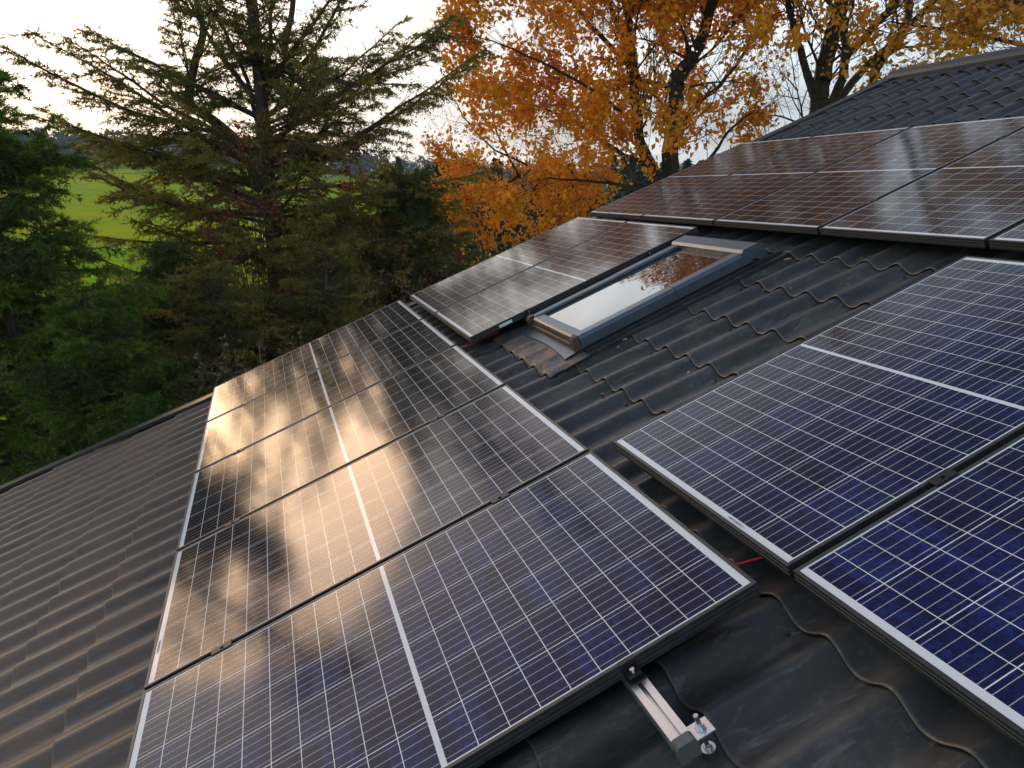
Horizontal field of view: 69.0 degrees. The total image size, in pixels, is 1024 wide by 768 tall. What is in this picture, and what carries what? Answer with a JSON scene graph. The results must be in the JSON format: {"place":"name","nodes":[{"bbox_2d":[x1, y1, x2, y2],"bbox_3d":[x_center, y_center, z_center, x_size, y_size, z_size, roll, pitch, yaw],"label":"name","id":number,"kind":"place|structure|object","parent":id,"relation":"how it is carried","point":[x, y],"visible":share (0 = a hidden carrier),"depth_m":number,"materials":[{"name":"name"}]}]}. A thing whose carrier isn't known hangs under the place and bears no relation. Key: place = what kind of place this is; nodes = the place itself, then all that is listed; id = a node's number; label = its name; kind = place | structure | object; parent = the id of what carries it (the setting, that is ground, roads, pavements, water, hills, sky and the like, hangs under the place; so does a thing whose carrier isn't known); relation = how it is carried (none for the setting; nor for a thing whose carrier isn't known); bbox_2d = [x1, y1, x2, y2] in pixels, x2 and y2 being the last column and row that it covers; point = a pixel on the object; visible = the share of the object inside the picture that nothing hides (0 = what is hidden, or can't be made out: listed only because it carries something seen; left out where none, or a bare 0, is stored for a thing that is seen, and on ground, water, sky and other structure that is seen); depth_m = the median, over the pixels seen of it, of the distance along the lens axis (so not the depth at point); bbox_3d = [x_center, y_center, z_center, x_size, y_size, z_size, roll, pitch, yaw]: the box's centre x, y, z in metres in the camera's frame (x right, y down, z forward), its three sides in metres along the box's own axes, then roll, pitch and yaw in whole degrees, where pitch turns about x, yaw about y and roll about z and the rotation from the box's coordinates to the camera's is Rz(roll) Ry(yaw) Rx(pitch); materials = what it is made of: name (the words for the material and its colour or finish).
{"place":"outdoors","nodes":[
{"label":"outdoors","id":0,"kind":"place"},
{"bbox_2d":[0,151,613,460],"bbox_3d":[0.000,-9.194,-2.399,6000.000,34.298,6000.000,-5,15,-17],"label":"ground","id":1,"kind":"structure","parent":0,"point":[87,211],"depth_m":130.91,"materials":[{"name":"green plant"}]},
{"bbox_2d":[0,115,146,406],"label":"slender spruce","id":2,"kind":"object","parent":1,"relation":"on","point":[32,195],"visible":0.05,"depth_m":11.57,"materials":[{"name":"green plant"}]},
{"bbox_2d":[0,45,189,483],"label":"dense spruce","id":3,"kind":"object","parent":1,"relation":"on","point":[32,269],"visible":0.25,"depth_m":9.84,"materials":[{"name":"green plant"}]},
{"bbox_2d":[0,285,197,484],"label":"dense spruce","id":4,"kind":"object","parent":1,"relation":"on","point":[107,420],"visible":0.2,"depth_m":8.94,"materials":[{"name":"green plant"}]},
{"bbox_2d":[39,249,246,343],"bbox_3d":[-8.926,-1.014,17.537,3.875,4.278,4.712,12,19,39],"label":"lime shrub","id":5,"kind":"object","parent":1,"relation":"on","point":[87,282],"visible":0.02,"depth_m":17.34,"materials":[{"name":"green plant"}]},
{"bbox_2d":[67,270,283,390],"bbox_3d":[-6.319,-0.350,14.648,4.091,4.315,4.153,3,15,13],"label":"brown shrub","id":6,"kind":"object","parent":1,"relation":"on","point":[238,300],"visible":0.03,"depth_m":13.84,"materials":[{"name":"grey plant"}]},
{"bbox_2d":[101,237,280,408],"bbox_3d":[-5.914,0.032,14.308,5.861,5.722,6.006,-5,15,-17],"label":"dense spruce","id":7,"kind":"object","parent":1,"relation":"on","point":[168,257],"visible":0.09,"depth_m":13.13,"materials":[{"name":"green plant"}]},
{"bbox_2d":[131,257,285,412],"bbox_3d":[-4.347,0.372,12.111,4.492,4.899,3.570,12,19,38],"label":"olive spruce","id":8,"kind":"object","parent":1,"relation":"on","point":[248,338],"visible":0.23,"depth_m":11.69,"materials":[{"name":"green plant"}]},
{"bbox_2d":[168,240,267,349],"bbox_3d":[-7.168,-1.608,19.542,4.362,4.430,6.318,-5,15,-17],"label":"lime shrub","id":9,"kind":"object","parent":1,"relation":"on","point":[250,275],"depth_m":19.77,"materials":[{"name":"green plant"}]},
{"bbox_2d":[160,322,311,409],"bbox_3d":[-3.058,0.966,10.734,3.369,3.724,2.480,-5,15,-17],"label":"brown shrub","id":10,"kind":"object","parent":1,"relation":"on","point":[220,375],"visible":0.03,"depth_m":10.29,"materials":[{"name":"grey plant"}]},
{"bbox_2d":[174,105,322,364],"bbox_3d":[-5.059,-1.785,14.717,2.860,7.032,2.499,4,15,15],"label":"rust shrub","id":11,"kind":"object","parent":1,"relation":"on","point":[242,203],"visible":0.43,"depth_m":14.00,"materials":[{"name":"plant"}]},
{"bbox_2d":[233,337,265,373],"bbox_3d":[-3.293,1.157,9.990,0.778,3.717,0.973,9,17,32],"label":"dead sapling","id":12,"kind":"object","parent":1,"relation":"on","point":[258,344],"visible":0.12,"depth_m":9.50,"materials":[{"name":"grey plant"}]},
{"bbox_2d":[0,0,505,357],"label":"ragged spruce","id":13,"kind":"object","parent":1,"relation":"on","point":[269,73],"visible":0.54,"depth_m":14.46,"materials":[{"name":"green plant"}]},
{"bbox_2d":[231,239,385,372],"bbox_3d":[-3.466,-0.068,13.444,3.989,5.072,4.192,8,16,27],"label":"olive spruce","id":14,"kind":"object","parent":1,"relation":"on","point":[347,304],"visible":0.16,"depth_m":12.83,"materials":[{"name":"green plant"}]},
{"bbox_2d":[264,111,404,342],"bbox_3d":[-3.606,-2.017,15.549,2.733,7.041,3.147,-5,15,-17],"label":"rust shrub","id":15,"kind":"object","parent":1,"relation":"on","point":[346,171],"visible":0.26,"depth_m":15.05,"materials":[{"name":"plant"}]},
{"bbox_2d":[254,249,426,355],"bbox_3d":[-3.247,-0.519,15.094,3.882,4.383,3.785,-1,15,-4],"label":"brown shrub","id":16,"kind":"object","parent":1,"relation":"on","point":[396,282],"visible":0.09,"depth_m":14.62,"materials":[{"name":"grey plant"}]},
{"bbox_2d":[0,124,692,191],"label":"forest","id":17,"kind":"object","parent":1,"relation":"on","point":[60,138],"visible":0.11,"depth_m":334.52,"materials":[{"name":"green plant"}]},
{"bbox_2d":[269,165,489,359],"bbox_3d":[-2.548,-1.712,17.842,6.900,6.839,6.827,5,16,19],"label":"dense spruce","id":18,"kind":"object","parent":1,"relation":"on","point":[420,215],"visible":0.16,"depth_m":16.35,"materials":[{"name":"green plant"}]},
{"bbox_2d":[388,198,488,302],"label":"rust shrub","id":19,"kind":"object","parent":1,"relation":"on","point":[457,258],"visible":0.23,"depth_m":15.82,"materials":[{"name":"brown plant"}]},
{"bbox_2d":[400,48,559,257],"bbox_3d":[-0.809,-6.378,26.466,5.691,11.009,4.260,0,15,1],"label":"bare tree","id":20,"kind":"object","parent":1,"relation":"on","point":[512,180],"visible":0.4,"depth_m":26.00,"materials":[{"name":"brown plant"}]},
{"bbox_2d":[0,46,1023,767],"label":"roof","id":21,"kind":"structure","parent":1,"relation":"on","point":[782,670],"depth_m":3.37,"materials":[{"name":"tile"}]},
{"bbox_2d":[211,402,246,655],"bbox_3d":[-1.412,0.532,3.861,0.070,0.090,4.870,-27,21,-10],"label":"mounting rail","id":22,"kind":"object","parent":21,"relation":"attached to","point":[223,646],"visible":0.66,"depth_m":2.45,"materials":[{"name":"metal"}]},
{"bbox_2d":[206,300,422,421],"bbox_3d":[-1.532,-0.212,5.774,1.674,0.039,0.980,-27,21,-10],"label":"solar panel","id":23,"kind":"object","parent":22,"relation":"attached to","point":[286,368],"visible":0.83,"depth_m":5.71,"materials":[{"name":"grey"}]},
{"bbox_2d":[195,318,455,472],"bbox_3d":[-1.222,0.028,4.854,1.674,0.039,0.980,-27,21,-10],"label":"solar panel","id":24,"kind":"object","parent":22,"relation":"attached to","point":[246,425],"visible":0.82,"depth_m":4.78,"materials":[{"name":"grey"}]},
{"bbox_2d":[176,345,505,550],"bbox_3d":[-0.911,0.268,3.934,1.674,0.039,0.980,-27,21,-10],"label":"solar panel","id":25,"kind":"object","parent":22,"relation":"attached to","point":[259,475],"visible":0.85,"depth_m":3.84,"materials":[{"name":"grey"}]},
{"bbox_2d":[144,384,588,689],"bbox_3d":[-0.601,0.508,3.015,1.674,0.039,0.980,-27,21,-10],"label":"solar panel","id":26,"kind":"object","parent":22,"relation":"attached to","point":[240,579],"visible":0.91,"depth_m":2.90,"materials":[{"name":"grey"}]},
{"bbox_2d":[125,451,760,767],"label":"solar panel","id":27,"kind":"object","parent":22,"relation":"attached to","point":[481,637],"visible":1,"depth_m":2.04,"materials":[{"name":"blue glass"}]},
{"bbox_2d":[735,557,762,565],"bbox_3d":[0.544,0.486,2.017,0.595,0.210,0.024,3,15,12],"label":"cable","id":28,"kind":"object","parent":27,"relation":"attached to","point":[747,561],"visible":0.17,"depth_m":1.99,"materials":[{"name":"red plastic"}]},
{"bbox_2d":[460,332,497,347],"bbox_3d":[-0.479,-0.228,4.836,0.704,0.019,0.555,-27,21,-10],"label":"cable","id":29,"kind":"object","parent":21,"relation":"on","point":[479,340],"visible":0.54,"depth_m":4.66,"materials":[{"name":"red plastic"}]},
{"bbox_2d":[479,287,532,321],"bbox_3d":[-0.186,-0.659,5.521,0.070,0.090,1.966,-27,21,-10],"label":"mounting rail","id":30,"kind":"object","parent":21,"relation":"attached to","point":[528,311],"visible":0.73,"depth_m":4.64,"materials":[{"name":"metal"}]},
{"bbox_2d":[435,221,697,342],"bbox_3d":[0.328,-0.755,5.169,1.674,0.041,0.981,-27,21,-10],"label":"solar panel","id":31,"kind":"object","parent":30,"relation":"attached to","point":[508,301],"visible":1,"depth_m":5.04,"materials":[{"name":"grey"}]},
{"bbox_2d":[373,337,719,765],"bbox_3d":[-0.425,0.124,3.913,0.107,0.148,5.191,-27,21,-10],"label":"mounting rail","id":32,"kind":"object","parent":21,"relation":"attached to","point":[680,737],"visible":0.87,"depth_m":1.59,"materials":[{"name":"metal"}]},
{"bbox_2d":[581,239,652,257],"bbox_3d":[0.591,-1.051,5.681,0.070,0.090,1.966,-27,21,-10],"label":"mounting rail","id":33,"kind":"object","parent":21,"relation":"attached to","point":[648,253],"visible":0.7,"depth_m":4.79,"materials":[{"name":"metal"}]},
{"bbox_2d":[410,217,627,317],"bbox_3d":[0.017,-0.995,6.089,1.674,0.041,0.980,-27,21,-10],"label":"solar panel","id":34,"kind":"object","parent":33,"relation":"attached to","point":[433,299],"visible":0.88,"depth_m":6.03,"materials":[{"name":"grey"}]},
{"bbox_2d":[675,196,877,203],"bbox_3d":[1.944,-0.964,4.082,0.070,0.090,5.810,-27,21,-10],"label":"mounting rail","id":35,"kind":"object","parent":21,"relation":"attached to","point":[871,201],"visible":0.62,"depth_m":4.04,"materials":[{"name":"metal"}]},
{"bbox_2d":[589,136,813,219],"bbox_3d":[1.594,-1.775,6.421,1.674,0.040,0.980,-26,21,-11],"label":"solar panel","id":36,"kind":"object","parent":35,"relation":"attached to","point":[637,204],"visible":0.84,"depth_m":6.36,"materials":[{"name":"grey"}]},
{"bbox_2d":[642,126,911,225],"bbox_3d":[1.904,-1.535,5.501,1.674,0.040,0.980,-26,21,-11],"label":"solar panel","id":37,"kind":"object","parent":35,"relation":"attached to","point":[708,205],"visible":0.88,"depth_m":5.43,"materials":[{"name":"grey"}]},
{"bbox_2d":[714,116,1023,234],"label":"solar panel","id":38,"kind":"object","parent":35,"relation":"attached to","point":[813,203],"visible":0.94,"depth_m":4.50,"materials":[{"name":"grey"}]},
{"bbox_2d":[819,128,1023,247],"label":"solar panel","id":39,"kind":"object","parent":35,"relation":"attached to","point":[975,199],"visible":1,"depth_m":3.63,"materials":[{"name":"grey"}]},
{"bbox_2d":[988,222,1023,251],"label":"solar panel","id":40,"kind":"object","parent":35,"relation":"attached to","point":[1012,239],"visible":1,"depth_m":2.99,"materials":[{"name":"grey"}]},
{"bbox_2d":[773,134,1010,154],"bbox_3d":[2.773,-1.372,4.255,0.070,0.090,5.810,-27,21,-10],"label":"mounting rail","id":41,"kind":"object","parent":21,"relation":"attached to","point":[1003,136],"visible":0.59,"depth_m":4.21,"materials":[{"name":"metal"}]},
{"bbox_2d":[926,468,957,485],"bbox_3d":[1.210,0.349,1.600,0.070,0.090,2.570,-27,21,-10],"label":"mounting rail","id":42,"kind":"object","parent":21,"relation":"attached to","point":[943,476],"visible":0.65,"depth_m":1.89,"materials":[{"name":"metal"}]},
{"bbox_2d":[793,433,1023,748],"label":"solar panel","id":43,"kind":"object","parent":42,"relation":"attached to","point":[928,584],"visible":1,"depth_m":1.62,"materials":[{"name":"blue"}]},
{"bbox_2d":[416,124,632,263],"bbox_3d":[0.140,-4.738,25.393,7.516,8.249,6.483,-5,15,-17],"label":"beech bush","id":44,"kind":"object","parent":1,"relation":"on","point":[545,194],"visible":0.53,"depth_m":24.54,"materials":[{"name":"orange plant"}]},
{"bbox_2d":[393,151,703,266],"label":"forest edge","id":45,"kind":"object","parent":1,"relation":"on","point":[632,173],"visible":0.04,"depth_m":67.23,"materials":[{"name":"green plant"}]},
{"bbox_2d":[420,0,825,240],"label":"autumn tree","id":46,"kind":"object","parent":1,"relation":"on","point":[596,104],"visible":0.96,"depth_m":20.38,"materials":[{"name":"orange plant"}]},
{"bbox_2d":[685,0,1009,147],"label":"autumn tree","id":47,"kind":"object","parent":1,"relation":"on","point":[820,94],"visible":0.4,"depth_m":21.02,"materials":[{"name":"orange plant"}]},
{"bbox_2d":[811,0,1023,94],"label":"autumn tree","id":48,"kind":"object","parent":1,"relation":"on","point":[972,18],"visible":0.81,"depth_m":16.96,"materials":[{"name":"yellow plant"}]},
{"bbox_2d":[0,0,1023,186],"label":"sky","id":49,"kind":"structure","parent":0,"point":[135,21],"materials":[{"name":"white"}]},
{"label":"rail","id":50,"kind":"object","parent":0,"visible":0},
{"bbox_2d":[612,256,1023,577],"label":"solar panel","id":51,"kind":"object","parent":50,"relation":"attached to","point":[787,462],"visible":1,"depth_m":2.32,"materials":[{"name":"blue"}]}
]}

